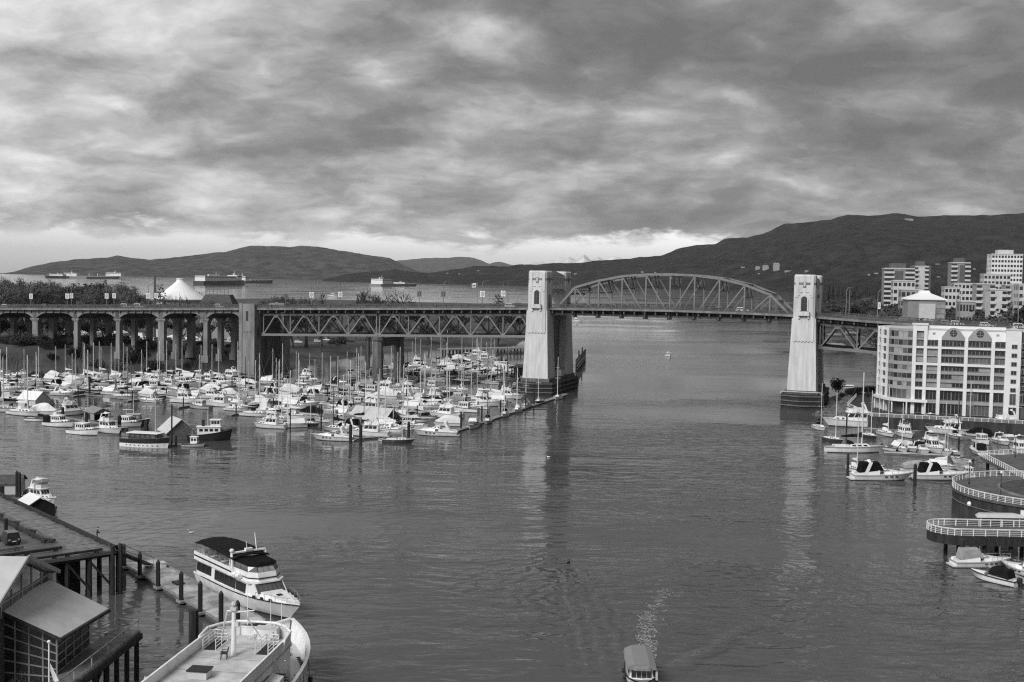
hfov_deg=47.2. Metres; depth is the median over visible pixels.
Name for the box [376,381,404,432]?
sailboat
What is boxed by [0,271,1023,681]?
water
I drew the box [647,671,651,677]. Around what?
window
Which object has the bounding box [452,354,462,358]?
covered boat
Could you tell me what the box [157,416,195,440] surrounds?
floating shed
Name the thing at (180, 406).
floating dock
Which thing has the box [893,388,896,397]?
window
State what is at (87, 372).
sailboat
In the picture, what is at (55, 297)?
leafless tree
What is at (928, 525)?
railing
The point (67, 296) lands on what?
street lamp
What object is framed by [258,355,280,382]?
sailboat
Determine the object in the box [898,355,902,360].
window
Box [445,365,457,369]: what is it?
covered boat
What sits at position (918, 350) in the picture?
window
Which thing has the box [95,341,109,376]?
sailboat
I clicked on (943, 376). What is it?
window
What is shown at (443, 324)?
leafless tree
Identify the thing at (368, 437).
floating dock
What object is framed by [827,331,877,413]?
shore ground
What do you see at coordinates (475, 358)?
sailboat
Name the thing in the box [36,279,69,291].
leafless tree
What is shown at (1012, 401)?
window
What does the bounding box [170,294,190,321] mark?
bare tree
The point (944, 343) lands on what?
window
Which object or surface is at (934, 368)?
window
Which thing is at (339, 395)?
sailboat
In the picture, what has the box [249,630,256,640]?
chair
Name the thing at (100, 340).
shrub
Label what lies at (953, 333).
round window
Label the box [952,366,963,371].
window
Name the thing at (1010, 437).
runabout
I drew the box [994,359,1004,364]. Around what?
window
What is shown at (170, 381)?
flybridge cruiser
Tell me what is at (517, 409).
sailboat
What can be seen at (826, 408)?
shore rocks
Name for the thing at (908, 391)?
window
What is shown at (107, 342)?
shrub
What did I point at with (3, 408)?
sailboat
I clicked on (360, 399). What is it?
cabin boat
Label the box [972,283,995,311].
apartment building
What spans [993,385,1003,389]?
window
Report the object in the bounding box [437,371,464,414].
sailboat
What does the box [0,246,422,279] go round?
island mountain
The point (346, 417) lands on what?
sailboat
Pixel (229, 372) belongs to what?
flybridge cruiser
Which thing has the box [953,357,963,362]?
window
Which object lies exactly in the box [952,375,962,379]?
window
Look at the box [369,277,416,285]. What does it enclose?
cargo ship
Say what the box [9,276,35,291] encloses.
leafless tree
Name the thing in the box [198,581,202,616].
mooring pile
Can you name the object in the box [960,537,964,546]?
mooring pile
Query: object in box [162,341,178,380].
sailboat
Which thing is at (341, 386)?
sailboat
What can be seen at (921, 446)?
motor cruiser
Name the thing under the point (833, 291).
wood
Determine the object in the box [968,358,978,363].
window
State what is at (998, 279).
apartment building
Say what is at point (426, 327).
dark tree
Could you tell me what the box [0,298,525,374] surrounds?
ground
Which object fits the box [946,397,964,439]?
sailboat
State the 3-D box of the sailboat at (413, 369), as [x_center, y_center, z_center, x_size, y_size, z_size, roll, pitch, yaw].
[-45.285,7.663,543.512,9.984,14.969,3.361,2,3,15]
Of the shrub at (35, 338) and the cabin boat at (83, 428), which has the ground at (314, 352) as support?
the shrub at (35, 338)
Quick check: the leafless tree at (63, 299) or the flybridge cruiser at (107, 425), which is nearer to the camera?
the flybridge cruiser at (107, 425)
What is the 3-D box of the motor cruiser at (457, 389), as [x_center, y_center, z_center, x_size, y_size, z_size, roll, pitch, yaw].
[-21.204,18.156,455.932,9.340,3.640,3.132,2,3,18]
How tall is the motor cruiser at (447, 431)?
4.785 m
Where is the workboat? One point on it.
(135, 415)
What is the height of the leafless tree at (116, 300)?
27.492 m
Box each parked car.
[0,529,20,544]
[1013,323,1023,327]
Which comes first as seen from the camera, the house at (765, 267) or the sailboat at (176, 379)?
the sailboat at (176, 379)
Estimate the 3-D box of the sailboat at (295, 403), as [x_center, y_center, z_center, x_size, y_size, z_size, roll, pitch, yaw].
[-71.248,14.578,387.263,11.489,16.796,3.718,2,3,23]
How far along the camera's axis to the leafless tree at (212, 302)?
619.87 m
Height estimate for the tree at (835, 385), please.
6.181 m
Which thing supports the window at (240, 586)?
in the dinner yacht
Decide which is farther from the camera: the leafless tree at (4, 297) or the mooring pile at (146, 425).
the leafless tree at (4, 297)
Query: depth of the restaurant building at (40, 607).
114.30 m
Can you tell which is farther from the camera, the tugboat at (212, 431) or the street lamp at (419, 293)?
the street lamp at (419, 293)
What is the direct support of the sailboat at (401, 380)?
on the water
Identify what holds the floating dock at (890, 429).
on the water
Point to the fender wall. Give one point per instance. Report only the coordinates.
(580, 359)
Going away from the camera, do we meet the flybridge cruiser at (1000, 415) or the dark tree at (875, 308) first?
the flybridge cruiser at (1000, 415)
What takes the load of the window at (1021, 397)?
in the apartment building at (924, 368)
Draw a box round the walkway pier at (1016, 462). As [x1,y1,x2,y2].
[980,453,1023,477]
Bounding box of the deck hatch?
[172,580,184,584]
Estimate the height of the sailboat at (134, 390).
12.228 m
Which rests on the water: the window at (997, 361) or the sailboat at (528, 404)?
the sailboat at (528, 404)
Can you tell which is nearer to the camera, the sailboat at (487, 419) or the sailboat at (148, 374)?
the sailboat at (487, 419)
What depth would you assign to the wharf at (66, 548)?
163.23 m
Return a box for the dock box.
[160,561,166,568]
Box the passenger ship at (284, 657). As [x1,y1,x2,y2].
[141,586,312,681]
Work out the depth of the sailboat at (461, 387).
425.23 m
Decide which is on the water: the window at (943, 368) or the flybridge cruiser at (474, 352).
the flybridge cruiser at (474, 352)
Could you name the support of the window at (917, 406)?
in the apartment building at (924, 368)
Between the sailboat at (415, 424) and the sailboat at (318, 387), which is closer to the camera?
the sailboat at (415, 424)
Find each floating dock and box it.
[1,378,111,394]
[38,413,128,429]
[69,379,189,396]
[118,379,273,401]
[123,558,266,626]
[167,382,324,408]
[168,443,204,446]
[218,390,357,415]
[304,388,445,419]
[354,436,377,439]
[455,393,568,431]
[864,427,919,431]
[883,451,954,456]
[950,454,968,470]
[986,565,1023,585]
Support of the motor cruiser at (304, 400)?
on the water
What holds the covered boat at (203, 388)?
on the water
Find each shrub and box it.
[1,334,22,345]
[7,333,34,345]
[25,334,43,344]
[37,339,55,348]
[41,335,49,343]
[46,352,58,359]
[52,332,67,339]
[52,338,64,347]
[57,339,69,347]
[63,338,73,344]
[64,334,81,342]
[66,347,83,357]
[76,343,90,352]
[81,333,97,344]
[86,358,104,367]
[93,336,107,345]
[103,333,115,345]
[103,337,115,345]
[108,340,115,346]
[110,362,124,369]
[123,334,130,345]
[124,350,140,361]
[126,344,140,350]
[133,348,150,356]
[137,337,157,350]
[142,359,163,369]
[143,363,160,369]
[832,396,841,401]
[845,388,859,396]
[864,385,874,391]
[865,391,873,396]
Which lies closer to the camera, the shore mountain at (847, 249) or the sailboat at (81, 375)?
the sailboat at (81, 375)
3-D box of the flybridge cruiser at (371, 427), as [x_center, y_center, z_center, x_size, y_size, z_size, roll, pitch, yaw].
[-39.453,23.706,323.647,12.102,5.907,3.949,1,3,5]
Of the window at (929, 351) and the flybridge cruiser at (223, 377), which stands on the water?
the flybridge cruiser at (223, 377)
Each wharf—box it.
[0,492,122,596]
[438,347,524,355]
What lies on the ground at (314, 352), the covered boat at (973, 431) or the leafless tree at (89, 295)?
the leafless tree at (89, 295)
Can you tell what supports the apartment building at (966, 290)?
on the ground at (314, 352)
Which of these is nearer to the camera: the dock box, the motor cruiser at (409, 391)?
the dock box
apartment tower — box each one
[881,263,914,308]
[910,261,930,290]
[947,258,970,286]
[986,250,1023,283]
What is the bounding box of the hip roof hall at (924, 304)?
[901,290,946,320]
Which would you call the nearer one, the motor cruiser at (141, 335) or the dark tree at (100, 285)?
the motor cruiser at (141, 335)
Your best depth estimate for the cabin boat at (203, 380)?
470.14 m
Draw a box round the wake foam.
[635,589,669,657]
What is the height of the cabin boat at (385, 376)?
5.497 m
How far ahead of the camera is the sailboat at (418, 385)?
455.32 m
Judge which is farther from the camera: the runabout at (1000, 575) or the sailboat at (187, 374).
the sailboat at (187, 374)
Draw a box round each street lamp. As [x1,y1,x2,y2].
[65,284,72,304]
[70,285,72,304]
[105,284,112,304]
[146,284,150,304]
[154,284,157,304]
[309,282,317,306]
[338,282,341,306]
[417,283,420,303]
[441,281,446,306]
[480,281,484,303]
[877,289,882,316]
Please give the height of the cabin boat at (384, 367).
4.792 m
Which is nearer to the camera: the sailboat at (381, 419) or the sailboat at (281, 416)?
the sailboat at (381, 419)
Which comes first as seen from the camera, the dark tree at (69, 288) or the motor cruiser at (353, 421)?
the motor cruiser at (353, 421)
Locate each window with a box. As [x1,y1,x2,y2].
[197,561,211,575]
[214,570,235,588]
[236,580,245,592]
[631,670,635,677]
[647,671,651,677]
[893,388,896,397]
[897,389,901,397]
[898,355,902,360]
[902,389,905,397]
[906,389,910,398]
[914,403,921,412]
[915,373,922,377]
[915,390,921,398]
[916,348,923,353]
[916,356,922,361]
[916,365,922,369]
[917,331,923,336]
[917,340,923,345]
[925,390,935,399]
[926,365,936,370]
[926,374,936,378]
[926,382,936,386]
[926,403,935,413]
[927,340,937,345]
[927,349,937,353]
[927,356,937,361]
[939,404,950,413]
[940,374,951,379]
[940,383,950,387]
[940,391,950,399]
[941,349,952,354]
[941,357,951,362]
[941,366,951,370]
[942,341,952,346]
[950,330,956,336]
[951,391,962,400]
[951,404,961,414]
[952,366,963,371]
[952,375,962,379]
[952,383,962,387]
[953,341,964,346]
[953,349,963,354]
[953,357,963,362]
[966,392,977,401]
[966,405,976,415]
[967,367,978,371]
[967,375,977,380]
[967,384,977,388]
[968,342,979,346]
[968,350,978,354]
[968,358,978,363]
[976,331,983,337]
[977,406,988,415]
[978,384,989,388]
[978,392,988,401]
[979,350,990,355]
[979,358,990,363]
[979,367,989,372]
[979,376,989,380]
[980,342,990,347]
[992,406,1002,416]
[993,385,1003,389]
[993,393,1003,402]
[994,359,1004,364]
[994,368,1004,372]
[994,376,1003,381]
[995,342,1005,347]
[995,351,1004,355]
[1008,407,1015,414]
[1009,394,1015,404]
[1020,394,1023,403]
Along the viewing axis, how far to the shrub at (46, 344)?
517.66 m
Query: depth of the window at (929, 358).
366.24 m
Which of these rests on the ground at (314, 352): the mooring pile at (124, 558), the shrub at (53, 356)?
the shrub at (53, 356)
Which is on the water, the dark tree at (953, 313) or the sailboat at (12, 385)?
the sailboat at (12, 385)
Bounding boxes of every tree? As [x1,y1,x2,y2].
[0,277,16,291]
[0,279,30,291]
[0,287,18,332]
[0,320,9,331]
[1,287,47,333]
[7,284,38,331]
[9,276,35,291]
[9,317,26,333]
[17,280,56,292]
[17,323,26,333]
[21,290,70,321]
[27,290,50,333]
[31,280,49,320]
[33,285,77,296]
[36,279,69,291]
[41,292,87,322]
[45,319,81,333]
[51,291,81,332]
[56,282,81,322]
[65,283,80,291]
[72,292,98,324]
[73,288,130,336]
[75,283,92,322]
[78,285,133,323]
[79,287,104,329]
[80,280,108,291]
[81,323,89,334]
[83,293,102,323]
[94,282,142,296]
[97,292,129,323]
[97,322,113,335]
[102,323,115,333]
[103,296,142,331]
[113,291,151,328]
[113,318,145,333]
[152,283,166,303]
[153,319,172,329]
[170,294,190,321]
[182,321,186,337]
[196,298,230,340]
[196,322,214,339]
[217,318,238,338]
[224,320,238,341]
[255,296,283,303]
[260,294,312,327]
[288,296,317,347]
[290,324,299,347]
[292,321,306,337]
[311,317,330,338]
[313,320,338,338]
[316,293,326,351]
[328,336,348,353]
[345,316,360,324]
[351,291,392,356]
[354,322,363,338]
[357,290,427,331]
[367,318,395,331]
[393,320,412,331]
[404,316,424,328]
[418,322,434,343]
[433,318,466,345]
[456,316,469,328]
[473,316,492,329]
[491,294,505,346]
[493,316,518,325]
[507,316,525,332]
[822,299,862,335]
[830,377,845,391]
[837,299,866,330]
[846,302,871,334]
[856,308,887,347]
[859,296,877,303]
[860,299,893,315]
[862,298,874,314]
[863,304,901,344]
[866,302,901,317]
[884,303,897,311]
[945,306,984,317]
[957,312,987,321]
[965,310,997,320]
[976,313,1022,324]
[995,308,1010,318]
[999,305,1023,324]
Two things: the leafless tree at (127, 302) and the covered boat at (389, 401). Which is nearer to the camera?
the covered boat at (389, 401)
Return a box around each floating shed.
[0,474,27,496]
[16,390,50,406]
[18,492,57,517]
[82,405,112,421]
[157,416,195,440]
[350,405,400,421]
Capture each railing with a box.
[847,393,1023,423]
[926,518,1023,536]
[952,470,1023,504]
[980,448,1023,478]
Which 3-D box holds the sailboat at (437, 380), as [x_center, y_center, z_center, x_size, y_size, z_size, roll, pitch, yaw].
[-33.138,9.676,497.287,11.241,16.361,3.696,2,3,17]
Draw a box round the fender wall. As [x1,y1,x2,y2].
[573,347,585,371]
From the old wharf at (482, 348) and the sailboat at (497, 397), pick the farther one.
the old wharf at (482, 348)
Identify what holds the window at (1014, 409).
in the apartment building at (924, 368)
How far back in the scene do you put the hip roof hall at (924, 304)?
599.68 m
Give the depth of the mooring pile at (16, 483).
226.04 m
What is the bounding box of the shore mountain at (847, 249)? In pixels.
[323,213,1023,291]
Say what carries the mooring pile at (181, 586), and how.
in the water
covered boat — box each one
[26,371,44,379]
[30,403,58,413]
[46,370,61,376]
[63,374,79,380]
[81,329,103,335]
[137,388,157,396]
[165,390,177,397]
[189,382,205,388]
[197,383,222,392]
[219,388,237,396]
[235,378,258,387]
[278,384,302,392]
[298,406,323,415]
[348,404,366,411]
[372,388,399,398]
[380,398,400,407]
[419,369,434,375]
[433,415,459,426]
[443,371,461,375]
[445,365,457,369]
[448,395,465,400]
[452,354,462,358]
[492,365,512,373]
[900,460,923,470]
[963,427,991,435]
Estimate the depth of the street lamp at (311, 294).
482.62 m
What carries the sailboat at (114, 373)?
on the water
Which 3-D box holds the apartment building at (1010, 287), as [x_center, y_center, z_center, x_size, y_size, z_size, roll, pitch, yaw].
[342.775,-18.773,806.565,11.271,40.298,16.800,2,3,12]
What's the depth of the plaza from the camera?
221.45 m
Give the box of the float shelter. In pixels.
[975,512,1023,526]
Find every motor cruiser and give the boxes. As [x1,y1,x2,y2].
[0,392,18,400]
[5,370,15,376]
[43,378,61,386]
[49,385,75,395]
[109,381,128,388]
[130,333,144,338]
[132,380,156,389]
[134,368,152,375]
[137,393,159,402]
[168,383,191,390]
[228,393,244,403]
[256,403,282,412]
[260,387,278,397]
[261,382,277,388]
[299,395,319,405]
[300,388,318,397]
[311,426,356,441]
[324,399,350,408]
[329,376,347,383]
[331,417,363,427]
[383,370,392,376]
[395,387,414,395]
[404,393,427,399]
[405,371,419,379]
[412,421,460,436]
[448,383,467,391]
[469,372,486,378]
[470,365,490,370]
[481,385,500,392]
[482,364,495,370]
[488,375,506,382]
[846,459,912,480]
[902,440,917,451]
[908,460,970,479]
[913,440,930,452]
[945,444,961,454]
[946,547,1011,567]
[969,441,987,455]
[991,431,1010,444]
[1001,557,1023,575]
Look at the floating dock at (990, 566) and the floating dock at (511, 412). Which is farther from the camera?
the floating dock at (511, 412)
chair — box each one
[220,647,228,659]
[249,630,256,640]
[267,630,272,642]
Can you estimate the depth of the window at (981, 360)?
361.22 m
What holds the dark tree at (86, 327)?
on the ground at (314, 352)
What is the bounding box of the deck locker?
[255,625,280,640]
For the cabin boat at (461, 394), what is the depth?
419.07 m
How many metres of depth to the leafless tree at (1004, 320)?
536.63 m
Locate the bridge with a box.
[0,270,1023,409]
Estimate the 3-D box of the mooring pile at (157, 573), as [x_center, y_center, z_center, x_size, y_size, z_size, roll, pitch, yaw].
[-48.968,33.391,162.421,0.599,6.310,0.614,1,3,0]
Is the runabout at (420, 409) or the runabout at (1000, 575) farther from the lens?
the runabout at (420, 409)
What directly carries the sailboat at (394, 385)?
on the water
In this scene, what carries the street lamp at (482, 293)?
on the bridge
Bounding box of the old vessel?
[119,399,169,447]
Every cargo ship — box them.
[44,272,79,277]
[69,272,124,278]
[193,273,248,284]
[245,280,272,282]
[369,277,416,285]
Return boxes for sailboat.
[0,347,17,391]
[0,349,14,385]
[0,359,28,411]
[5,353,26,389]
[6,355,40,415]
[7,356,26,385]
[14,352,40,393]
[23,353,43,387]
[26,347,46,383]
[31,356,44,391]
[35,362,56,392]
[42,350,62,381]
[57,349,85,393]
[60,345,76,374]
[61,358,77,388]
[73,352,93,387]
[76,345,95,377]
[79,354,102,391]
[81,343,93,382]
[83,348,104,388]
[85,342,107,379]
[86,350,101,385]
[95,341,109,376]
[101,363,123,394]
[103,352,122,378]
[105,344,126,383]
[109,360,138,398]
[111,355,134,387]
[116,343,135,382]
[117,361,139,392]
[129,349,148,383]
[139,343,151,377]
[146,341,167,376]
[149,353,170,394]
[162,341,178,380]
[173,344,195,377]
[185,354,209,399]
[208,353,226,385]
[223,376,247,410]
[227,350,240,383]
[228,343,253,379]
[229,368,257,408]
[234,361,254,400]
[235,356,261,392]
[238,368,270,416]
[243,353,268,397]
[244,360,272,405]
[255,377,285,422]
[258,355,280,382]
[262,358,285,403]
[263,376,289,421]
[267,354,292,386]
[269,368,298,411]
[271,359,293,398]
[273,343,290,381]
[278,370,309,417]
[279,360,310,408]
[281,379,307,427]
[282,351,302,386]
[291,353,308,391]
[298,383,319,426]
[301,355,322,388]
[305,353,331,395]
[306,360,332,404]
[313,384,338,422]
[319,356,337,393]
[320,370,338,401]
[322,386,353,431]
[329,357,351,391]
[329,367,353,399]
[329,375,364,425]
[332,360,360,406]
[334,371,355,413]
[340,352,359,389]
[342,353,366,386]
[342,357,360,376]
[349,353,369,395]
[352,347,374,386]
[352,384,371,422]
[358,367,381,400]
[360,345,371,372]
[369,379,397,425]
[372,369,388,407]
[376,348,401,387]
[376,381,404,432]
[381,380,413,430]
[382,395,414,443]
[389,355,400,386]
[389,365,415,414]
[390,350,413,379]
[391,347,414,385]
[392,375,410,402]
[395,377,428,427]
[401,370,432,410]
[405,347,412,373]
[408,341,422,371]
[411,338,423,365]
[412,343,430,369]
[412,354,434,396]
[414,356,430,387]
[416,359,440,407]
[421,344,445,381]
[427,348,448,380]
[427,366,445,403]
[432,337,448,367]
[432,345,446,372]
[434,357,454,394]
[436,346,456,378]
[436,365,460,403]
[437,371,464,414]
[441,330,458,359]
[442,343,452,370]
[450,348,470,382]
[454,369,478,407]
[456,341,470,369]
[456,360,474,399]
[457,339,470,366]
[463,360,477,396]
[463,362,490,409]
[466,339,481,361]
[467,346,483,372]
[473,339,483,366]
[473,341,492,362]
[474,347,495,377]
[479,352,499,384]
[482,386,492,424]
[485,360,507,403]
[488,362,514,401]
[497,346,515,380]
[499,377,509,417]
[509,363,526,397]
[512,368,522,412]
[521,363,530,407]
[535,367,543,402]
[553,362,562,399]
[811,383,825,430]
[821,397,843,442]
[823,372,885,452]
[845,416,861,471]
[859,391,877,439]
[876,387,894,436]
[890,403,907,451]
[929,418,960,469]
[938,401,952,453]
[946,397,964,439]
[967,382,974,416]
[1015,383,1022,419]
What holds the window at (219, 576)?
in the dinner yacht
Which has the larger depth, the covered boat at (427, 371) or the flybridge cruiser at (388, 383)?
the covered boat at (427, 371)
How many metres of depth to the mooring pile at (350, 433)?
308.28 m
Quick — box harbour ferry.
[622,645,657,681]
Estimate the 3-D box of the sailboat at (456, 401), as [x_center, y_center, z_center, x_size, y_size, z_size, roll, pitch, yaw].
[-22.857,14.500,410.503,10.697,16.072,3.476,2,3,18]
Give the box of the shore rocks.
[762,332,869,416]
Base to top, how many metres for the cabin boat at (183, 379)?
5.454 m
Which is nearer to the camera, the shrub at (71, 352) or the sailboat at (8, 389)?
the sailboat at (8, 389)
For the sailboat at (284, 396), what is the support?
on the water
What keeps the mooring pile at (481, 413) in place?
in the water
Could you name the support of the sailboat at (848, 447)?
on the water
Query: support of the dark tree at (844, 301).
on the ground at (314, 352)
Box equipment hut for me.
[555,368,564,375]
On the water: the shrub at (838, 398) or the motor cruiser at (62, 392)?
the motor cruiser at (62, 392)
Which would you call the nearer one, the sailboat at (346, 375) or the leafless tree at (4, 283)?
the sailboat at (346, 375)
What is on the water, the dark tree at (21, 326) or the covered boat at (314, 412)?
the covered boat at (314, 412)
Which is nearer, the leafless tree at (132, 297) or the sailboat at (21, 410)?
the sailboat at (21, 410)
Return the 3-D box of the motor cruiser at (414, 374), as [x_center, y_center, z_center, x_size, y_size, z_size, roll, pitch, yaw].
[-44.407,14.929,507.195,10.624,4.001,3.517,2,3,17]
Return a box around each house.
[762,265,768,270]
[773,263,779,270]
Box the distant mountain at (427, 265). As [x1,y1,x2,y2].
[397,257,548,272]
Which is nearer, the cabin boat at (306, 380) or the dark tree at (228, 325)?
the cabin boat at (306, 380)
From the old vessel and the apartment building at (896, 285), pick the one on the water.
the old vessel
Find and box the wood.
[822,280,942,306]
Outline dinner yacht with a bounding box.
[193,533,305,618]
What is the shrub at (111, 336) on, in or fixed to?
on the ground at (314, 352)
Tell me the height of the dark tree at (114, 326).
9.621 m
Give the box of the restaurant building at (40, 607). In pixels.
[0,555,142,681]
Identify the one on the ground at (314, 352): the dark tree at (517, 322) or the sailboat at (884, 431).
the dark tree at (517, 322)
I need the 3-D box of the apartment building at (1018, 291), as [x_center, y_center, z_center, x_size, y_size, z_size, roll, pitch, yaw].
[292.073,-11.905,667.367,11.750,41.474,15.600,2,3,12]
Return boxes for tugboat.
[181,436,204,446]
[187,419,231,440]
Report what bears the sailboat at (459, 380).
on the water
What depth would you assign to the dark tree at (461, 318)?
897.28 m
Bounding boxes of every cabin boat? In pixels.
[42,414,73,426]
[60,368,80,378]
[65,422,98,434]
[88,378,109,385]
[115,410,141,426]
[145,376,168,389]
[160,370,175,376]
[177,376,195,384]
[188,399,212,409]
[189,375,210,383]
[291,390,307,396]
[299,376,315,384]
[316,409,349,418]
[346,393,365,404]
[359,381,377,392]
[367,373,390,378]
[383,365,392,370]
[398,415,422,422]
[421,378,442,388]
[454,392,470,400]
[454,397,479,412]
[456,373,480,380]
[500,354,513,367]
[962,466,975,477]
[971,433,990,444]
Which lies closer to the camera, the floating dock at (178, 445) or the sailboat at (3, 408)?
the floating dock at (178, 445)
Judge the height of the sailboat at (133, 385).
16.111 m
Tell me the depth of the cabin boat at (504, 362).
580.33 m
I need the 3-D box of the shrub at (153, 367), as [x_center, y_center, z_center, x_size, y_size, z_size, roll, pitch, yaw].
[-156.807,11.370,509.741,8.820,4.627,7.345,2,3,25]
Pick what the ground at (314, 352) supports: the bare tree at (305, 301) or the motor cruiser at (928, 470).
the bare tree at (305, 301)
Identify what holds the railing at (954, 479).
on the plaza
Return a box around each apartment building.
[873,321,1023,418]
[890,280,915,304]
[898,289,920,311]
[941,286,960,313]
[951,283,971,299]
[956,300,975,322]
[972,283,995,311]
[980,274,1010,288]
[985,289,1007,318]
[1001,284,1013,307]
[1013,283,1023,312]
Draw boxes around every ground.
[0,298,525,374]
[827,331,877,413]
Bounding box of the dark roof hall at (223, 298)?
[199,289,237,338]
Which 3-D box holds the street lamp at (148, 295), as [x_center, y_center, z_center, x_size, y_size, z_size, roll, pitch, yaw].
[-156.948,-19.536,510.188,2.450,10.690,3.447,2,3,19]
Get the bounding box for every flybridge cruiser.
[1,368,8,379]
[10,369,30,380]
[21,477,56,502]
[53,397,87,415]
[94,412,121,433]
[142,370,164,382]
[160,375,178,387]
[169,386,200,402]
[200,385,216,398]
[204,370,215,380]
[205,390,235,406]
[211,372,234,384]
[217,366,240,379]
[253,411,287,428]
[296,368,320,381]
[347,416,390,436]
[352,394,381,406]
[375,377,399,390]
[387,358,410,368]
[397,378,423,392]
[410,356,430,364]
[421,387,454,403]
[426,400,463,417]
[449,360,464,368]
[469,347,480,355]
[470,388,499,405]
[478,350,494,359]
[489,365,502,373]
[501,385,523,399]
[822,402,869,427]
[895,419,914,438]
[923,430,943,453]
[925,414,967,434]
[995,409,1017,419]
[1009,434,1023,453]
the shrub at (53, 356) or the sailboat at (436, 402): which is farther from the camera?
the shrub at (53, 356)
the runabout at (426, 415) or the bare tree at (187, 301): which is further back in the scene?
the bare tree at (187, 301)
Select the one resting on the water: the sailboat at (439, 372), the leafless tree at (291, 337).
the sailboat at (439, 372)
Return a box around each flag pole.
[47,640,58,681]
[471,283,477,303]
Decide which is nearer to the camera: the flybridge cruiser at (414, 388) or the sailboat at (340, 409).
the sailboat at (340, 409)
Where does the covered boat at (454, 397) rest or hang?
on the water
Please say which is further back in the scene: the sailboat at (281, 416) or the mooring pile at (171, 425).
the sailboat at (281, 416)
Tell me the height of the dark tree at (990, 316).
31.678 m
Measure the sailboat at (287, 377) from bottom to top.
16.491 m
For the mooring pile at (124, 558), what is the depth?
173.04 m
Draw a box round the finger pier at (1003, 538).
[926,526,1023,559]
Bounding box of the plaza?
[951,476,1023,526]
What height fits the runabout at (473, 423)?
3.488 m
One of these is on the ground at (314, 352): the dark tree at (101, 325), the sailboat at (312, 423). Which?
the dark tree at (101, 325)
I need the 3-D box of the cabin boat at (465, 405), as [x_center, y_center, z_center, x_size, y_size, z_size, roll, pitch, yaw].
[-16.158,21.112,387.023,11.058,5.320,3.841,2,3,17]
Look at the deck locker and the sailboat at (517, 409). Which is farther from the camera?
the sailboat at (517, 409)
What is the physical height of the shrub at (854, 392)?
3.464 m
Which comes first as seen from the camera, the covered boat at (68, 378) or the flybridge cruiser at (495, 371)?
the covered boat at (68, 378)
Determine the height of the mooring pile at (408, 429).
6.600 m
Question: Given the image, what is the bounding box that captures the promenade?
[847,394,1023,437]
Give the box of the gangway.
[110,542,153,565]
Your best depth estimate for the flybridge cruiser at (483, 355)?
624.83 m
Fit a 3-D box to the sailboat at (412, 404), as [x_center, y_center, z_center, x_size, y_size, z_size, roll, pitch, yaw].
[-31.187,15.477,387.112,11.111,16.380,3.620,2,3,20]
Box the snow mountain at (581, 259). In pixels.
[510,255,621,264]
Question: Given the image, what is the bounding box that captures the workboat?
[115,393,149,425]
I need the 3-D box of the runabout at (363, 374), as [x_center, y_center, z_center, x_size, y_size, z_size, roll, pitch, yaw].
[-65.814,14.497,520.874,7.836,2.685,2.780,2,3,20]
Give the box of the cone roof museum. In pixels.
[153,278,203,337]
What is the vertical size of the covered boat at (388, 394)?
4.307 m
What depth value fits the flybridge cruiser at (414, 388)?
445.92 m
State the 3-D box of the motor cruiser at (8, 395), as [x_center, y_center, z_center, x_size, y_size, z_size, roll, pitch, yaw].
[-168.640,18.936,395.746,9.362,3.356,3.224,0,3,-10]
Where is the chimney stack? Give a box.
[153,276,155,336]
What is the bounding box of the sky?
[0,0,1023,270]
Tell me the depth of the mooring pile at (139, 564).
167.87 m
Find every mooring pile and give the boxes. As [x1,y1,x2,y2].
[15,471,17,497]
[18,472,20,497]
[89,379,90,394]
[118,415,120,431]
[123,543,125,569]
[138,552,141,579]
[144,420,147,430]
[156,560,159,590]
[171,404,172,446]
[179,571,182,604]
[189,608,198,643]
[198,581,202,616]
[218,591,223,627]
[236,600,239,619]
[320,404,321,430]
[349,424,351,443]
[359,424,361,445]
[407,421,409,437]
[460,412,461,428]
[481,406,482,421]
[846,453,848,475]
[913,463,916,485]
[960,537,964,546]
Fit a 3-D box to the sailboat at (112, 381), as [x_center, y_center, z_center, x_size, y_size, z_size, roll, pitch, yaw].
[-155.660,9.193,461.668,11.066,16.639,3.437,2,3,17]
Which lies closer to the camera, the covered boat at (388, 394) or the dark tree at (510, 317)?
the covered boat at (388, 394)
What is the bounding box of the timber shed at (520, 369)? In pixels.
[497,364,522,377]
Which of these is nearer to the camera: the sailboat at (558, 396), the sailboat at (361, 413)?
the sailboat at (361, 413)
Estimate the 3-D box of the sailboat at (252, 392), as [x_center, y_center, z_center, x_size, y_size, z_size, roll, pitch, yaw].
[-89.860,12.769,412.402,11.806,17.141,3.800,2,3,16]
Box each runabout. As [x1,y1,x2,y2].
[24,416,42,421]
[222,384,234,388]
[324,380,336,385]
[357,371,371,375]
[398,410,410,416]
[408,406,427,412]
[412,415,428,421]
[419,412,436,418]
[466,418,480,428]
[881,443,896,450]
[954,456,974,462]
[969,565,1022,587]
[987,433,996,440]
[1004,434,1013,442]

